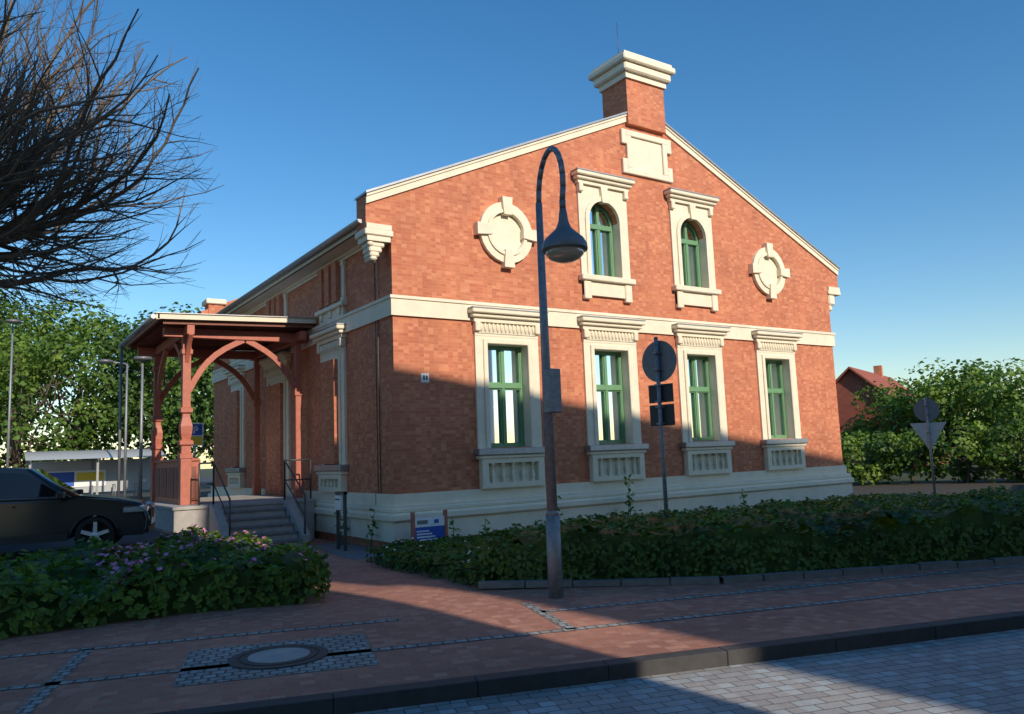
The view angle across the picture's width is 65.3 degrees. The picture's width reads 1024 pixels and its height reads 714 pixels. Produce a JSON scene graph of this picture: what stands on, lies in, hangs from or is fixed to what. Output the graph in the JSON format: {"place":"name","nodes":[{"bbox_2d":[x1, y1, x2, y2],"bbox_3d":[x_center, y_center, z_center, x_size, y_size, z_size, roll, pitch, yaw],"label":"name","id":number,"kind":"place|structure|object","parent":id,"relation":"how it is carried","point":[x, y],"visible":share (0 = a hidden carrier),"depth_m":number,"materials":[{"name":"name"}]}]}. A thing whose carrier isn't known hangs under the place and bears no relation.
{"place":"outdoors","nodes":[
{"label":"outdoors","id":0,"kind":"place"},
{"bbox_2d":[0,476,212,587],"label":"parking lot","id":1,"kind":"structure","parent":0,"point":[132,540],"depth_m":17.13,"materials":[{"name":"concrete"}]},
{"bbox_2d":[5,319,21,467],"bbox_3d":[-22.591,2.506,35.941,0.657,8.500,0.998,2,-8,-34],"label":"car park lamp","id":2,"kind":"object","parent":1,"relation":"on","point":[12,321],"visible":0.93,"depth_m":36.27,"materials":[{"name":"grey metal"}]},
{"bbox_2d":[0,270,75,445],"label":"tree","id":3,"kind":"object","parent":1,"relation":"on","point":[6,313],"visible":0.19,"depth_m":56.31,"materials":[{"name":"green plant"}]},
{"bbox_2d":[0,325,124,467],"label":"tree","id":4,"kind":"object","parent":1,"relation":"on","point":[19,429],"visible":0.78,"depth_m":44.98,"materials":[{"name":"green plant"}]},
{"bbox_2d":[0,468,155,544],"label":"car","id":5,"kind":"object","parent":1,"relation":"on","point":[39,505],"visible":0.83,"depth_m":14.45,"materials":[{"name":"grey paint"}]},
{"bbox_2d":[0,289,179,460],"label":"tree","id":6,"kind":"object","parent":1,"relation":"on","point":[101,326],"visible":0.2,"depth_m":52.26,"materials":[{"name":"green plant"}]},
{"bbox_2d":[24,449,164,498],"bbox_3d":[-20.427,5.816,39.152,6.000,2.550,2.363,2,-8,-34],"label":"cycle shelter","id":7,"kind":"object","parent":1,"relation":"on","point":[93,475],"visible":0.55,"depth_m":39.79,"materials":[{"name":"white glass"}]},
{"bbox_2d":[97,359,127,496],"bbox_3d":[-17.951,3.320,35.823,1.298,6.500,0.657,2,-8,-34],"label":"car park lamp","id":8,"kind":"object","parent":1,"relation":"on","point":[104,361],"visible":0.94,"depth_m":36.02,"materials":[{"name":"grey metal"}]},
{"bbox_2d":[60,302,213,466],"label":"tree","id":9,"kind":"object","parent":1,"relation":"on","point":[169,424],"visible":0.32,"depth_m":48.81,"materials":[{"name":"green plant"}]},
{"bbox_2d":[133,356,151,499],"bbox_3d":[-13.320,2.720,28.706,0.657,5.600,0.657,2,-8,-34],"label":"car park lamp","id":10,"kind":"object","parent":1,"relation":"on","point":[142,359],"visible":0.82,"depth_m":28.70,"materials":[{"name":"grey metal"}]},
{"bbox_2d":[139,358,213,457],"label":"tree","id":11,"kind":"object","parent":1,"relation":"on","point":[211,446],"depth_m":59.66,"materials":[{"name":"green plant"}]},
{"bbox_2d":[191,423,203,457],"bbox_3d":[-10.794,3.748,27.199,0.520,3.000,0.090,2,-8,-34],"label":"parking sign","id":12,"kind":"object","parent":1,"relation":"on","point":[197,434],"visible":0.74,"depth_m":27.33,"materials":[{"name":"blue metal"}]},
{"bbox_2d":[0,478,1023,713],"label":"pavement","id":13,"kind":"structure","parent":0,"point":[414,627],"depth_m":7.49,"materials":[{"name":"brick"}]},
{"bbox_2d":[0,0,223,334],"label":"bare tree","id":14,"kind":"object","parent":13,"relation":"on","point":[25,165],"visible":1,"depth_m":10.98,"materials":[{"name":"brown plant"}]},
{"bbox_2d":[0,523,331,639],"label":"hedge","id":15,"kind":"object","parent":13,"relation":"on","point":[80,584],"visible":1,"depth_m":9.15,"materials":[{"name":"green plant"}]},
{"bbox_2d":[117,312,316,546],"bbox_3d":[-7.803,1.957,21.401,4.130,5.810,6.930,2,-8,-34],"label":"porch","id":16,"kind":"object","parent":13,"relation":"on","point":[185,338],"visible":0.96,"depth_m":20.60,"materials":[{"name":"wood"}]},
{"bbox_2d":[173,633,377,686],"bbox_3d":[-1.931,2.478,6.622,1.500,0.017,1.200,0,-7,-16],"label":"manhole","id":17,"kind":"object","parent":13,"relation":"on","point":[273,658],"visible":1,"depth_m":6.52,"materials":[{"name":"stone"}]},
{"bbox_2d":[309,542,384,558],"bbox_3d":[-3.636,4.242,17.569,1.150,0.001,3.500,2,-8,-34],"label":"gravel strip","id":18,"kind":"object","parent":13,"relation":"on","point":[353,551],"visible":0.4,"depth_m":17.43,"materials":[{"name":"grey gravel"}]},
{"bbox_2d":[335,491,346,550],"bbox_3d":[-3.791,3.627,17.666,0.145,1.280,0.480,2,-8,-34],"label":"post","id":19,"kind":"object","parent":18,"relation":"on","point":[340,500],"visible":1,"depth_m":17.57,"materials":[{"name":"grey metal"}]},
{"bbox_2d":[410,510,447,542],"bbox_3d":[-1.732,3.660,16.782,0.840,0.840,0.070,2,-8,-34],"label":"info board","id":20,"kind":"object","parent":13,"relation":"on","point":[428,528],"visible":0.83,"depth_m":16.76,"materials":[{"name":"blue wood"}]},
{"bbox_2d":[202,23,853,547],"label":"building trim","id":21,"kind":"structure","parent":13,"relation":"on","point":[510,491],"depth_m":21.20,"materials":[{"name":"beige paint"}]},
{"bbox_2d":[334,474,748,547],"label":"weeds","id":22,"kind":"object","parent":13,"relation":"on","point":[559,497],"visible":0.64,"depth_m":18.31,"materials":[{"name":"green plant"}]},
{"bbox_2d":[535,146,587,597],"bbox_3d":[0.595,0.109,8.773,0.499,5.054,1.108,-2,-7,-4],"label":"street lamp","id":23,"kind":"object","parent":13,"relation":"on","point":[563,242],"visible":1,"depth_m":9.01,"materials":[{"name":"grey metal"}]},
{"bbox_2d":[150,610,1023,713],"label":"kerb","id":24,"kind":"structure","parent":13,"relation":"on","point":[409,694],"depth_m":5.96,"materials":[{"name":"grey concrete"}]},
{"bbox_2d":[365,493,929,586],"bbox_3d":[6.400,3.399,16.262,18.700,0.649,9.792,2,-8,-34],"label":"ground cover","id":25,"kind":"object","parent":13,"relation":"on","point":[450,557],"visible":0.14,"depth_m":13.54,"materials":[{"name":"green plant"}]},
{"bbox_2d":[642,337,676,517],"bbox_3d":[2.122,1.345,11.250,0.103,3.290,0.600,4,-10,-43],"label":"no stopping sign","id":26,"kind":"object","parent":13,"relation":"on","point":[659,360],"visible":0.96,"depth_m":11.34,"materials":[{"name":"grey metal"}]},
{"bbox_2d":[478,484,1023,587],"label":"hedge","id":27,"kind":"object","parent":13,"relation":"on","point":[773,536],"visible":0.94,"depth_m":9.91,"materials":[{"name":"green plant"}]},
{"bbox_2d":[478,556,1023,588],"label":"hedge kerb stones","id":28,"kind":"object","parent":13,"relation":"on","point":[790,575],"visible":0.98,"depth_m":9.59,"materials":[{"name":"grey concrete"}]},
{"bbox_2d":[860,427,953,483],"bbox_3d":[17.626,4.371,35.510,3.665,2.532,3.286,-3,-7,4],"label":"shrub","id":29,"kind":"object","parent":13,"relation":"on","point":[891,440],"visible":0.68,"depth_m":35.28,"materials":[{"name":"green plant"}]},
{"bbox_2d":[910,396,945,493],"bbox_3d":[10.778,2.531,20.554,0.850,3.040,0.118,-7,-8,33],"label":"yield sign","id":30,"kind":"object","parent":13,"relation":"on","point":[927,410],"visible":0.95,"depth_m":20.66,"materials":[{"name":"grey metal"}]},
{"bbox_2d":[915,415,1016,482],"bbox_3d":[19.457,4.069,34.673,3.737,3.084,3.620,0,-7,-16],"label":"shrub","id":31,"kind":"object","parent":13,"relation":"on","point":[979,428],"visible":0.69,"depth_m":34.28,"materials":[{"name":"green plant"}]},
{"bbox_2d":[968,418,1023,481],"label":"shrub","id":32,"kind":"object","parent":13,"relation":"on","point":[1003,438],"visible":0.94,"depth_m":33.60,"materials":[{"name":"green plant"}]},
{"bbox_2d":[0,0,1023,468],"label":"sky","id":33,"kind":"structure","parent":0,"point":[887,134],"materials":[{"name":"blue"}]},
{"bbox_2d":[200,123,842,495],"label":"station walls","id":34,"kind":"structure","parent":0,"point":[434,248],"depth_m":20.38,"materials":[{"name":"red brick"}]},
{"bbox_2d":[374,263,378,502],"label":"downspout","id":35,"kind":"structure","parent":34,"relation":"attached to","point":[376,380],"depth_m":18.17,"materials":[{"name":"grey metal"}]},
{"bbox_2d":[200,440,1015,485],"bbox_3d":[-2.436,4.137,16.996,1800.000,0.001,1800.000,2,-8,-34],"label":"ground","id":36,"kind":"structure","parent":0,"point":[904,478],"depth_m":40.66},
{"bbox_2d":[840,432,903,484],"bbox_3d":[15.922,4.666,36.284,3.787,2.590,3.485,2,-8,-34],"label":"shrub","id":37,"kind":"object","parent":36,"relation":"on","point":[858,472],"visible":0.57,"depth_m":35.53,"materials":[{"name":"green plant"}]},
{"bbox_2d":[845,430,915,470],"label":"shrub","id":38,"kind":"object","parent":36,"relation":"on","point":[874,435],"visible":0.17,"depth_m":40.85,"materials":[{"name":"green plant"}]},
{"bbox_2d":[840,377,968,468],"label":"tree","id":39,"kind":"object","parent":36,"relation":"on","point":[858,425],"visible":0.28,"depth_m":53.77,"materials":[{"name":"green plant"}]},
{"bbox_2d":[877,357,1022,468],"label":"tree","id":40,"kind":"object","parent":36,"relation":"on","point":[921,391],"visible":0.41,"depth_m":47.60,"materials":[{"name":"green plant"}]},
{"bbox_2d":[925,357,1023,467],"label":"tree","id":41,"kind":"object","parent":36,"relation":"on","point":[995,371],"visible":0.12,"depth_m":48.04,"materials":[{"name":"green plant"}]},
{"bbox_2d":[968,362,1023,467],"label":"tree","id":42,"kind":"object","parent":36,"relation":"on","point":[1017,411],"visible":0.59,"depth_m":44.20,"materials":[{"name":"green plant"}]},
{"bbox_2d":[351,629,1023,713],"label":"road","id":43,"kind":"structure","parent":0,"point":[978,674],"depth_m":5.59,"materials":[{"name":"grey stone"}]},
{"bbox_2d":[836,365,949,467],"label":"house","id":44,"kind":"structure","parent":0,"point":[848,379],"depth_m":58.28,"materials":[{"name":"brick"}]}
]}

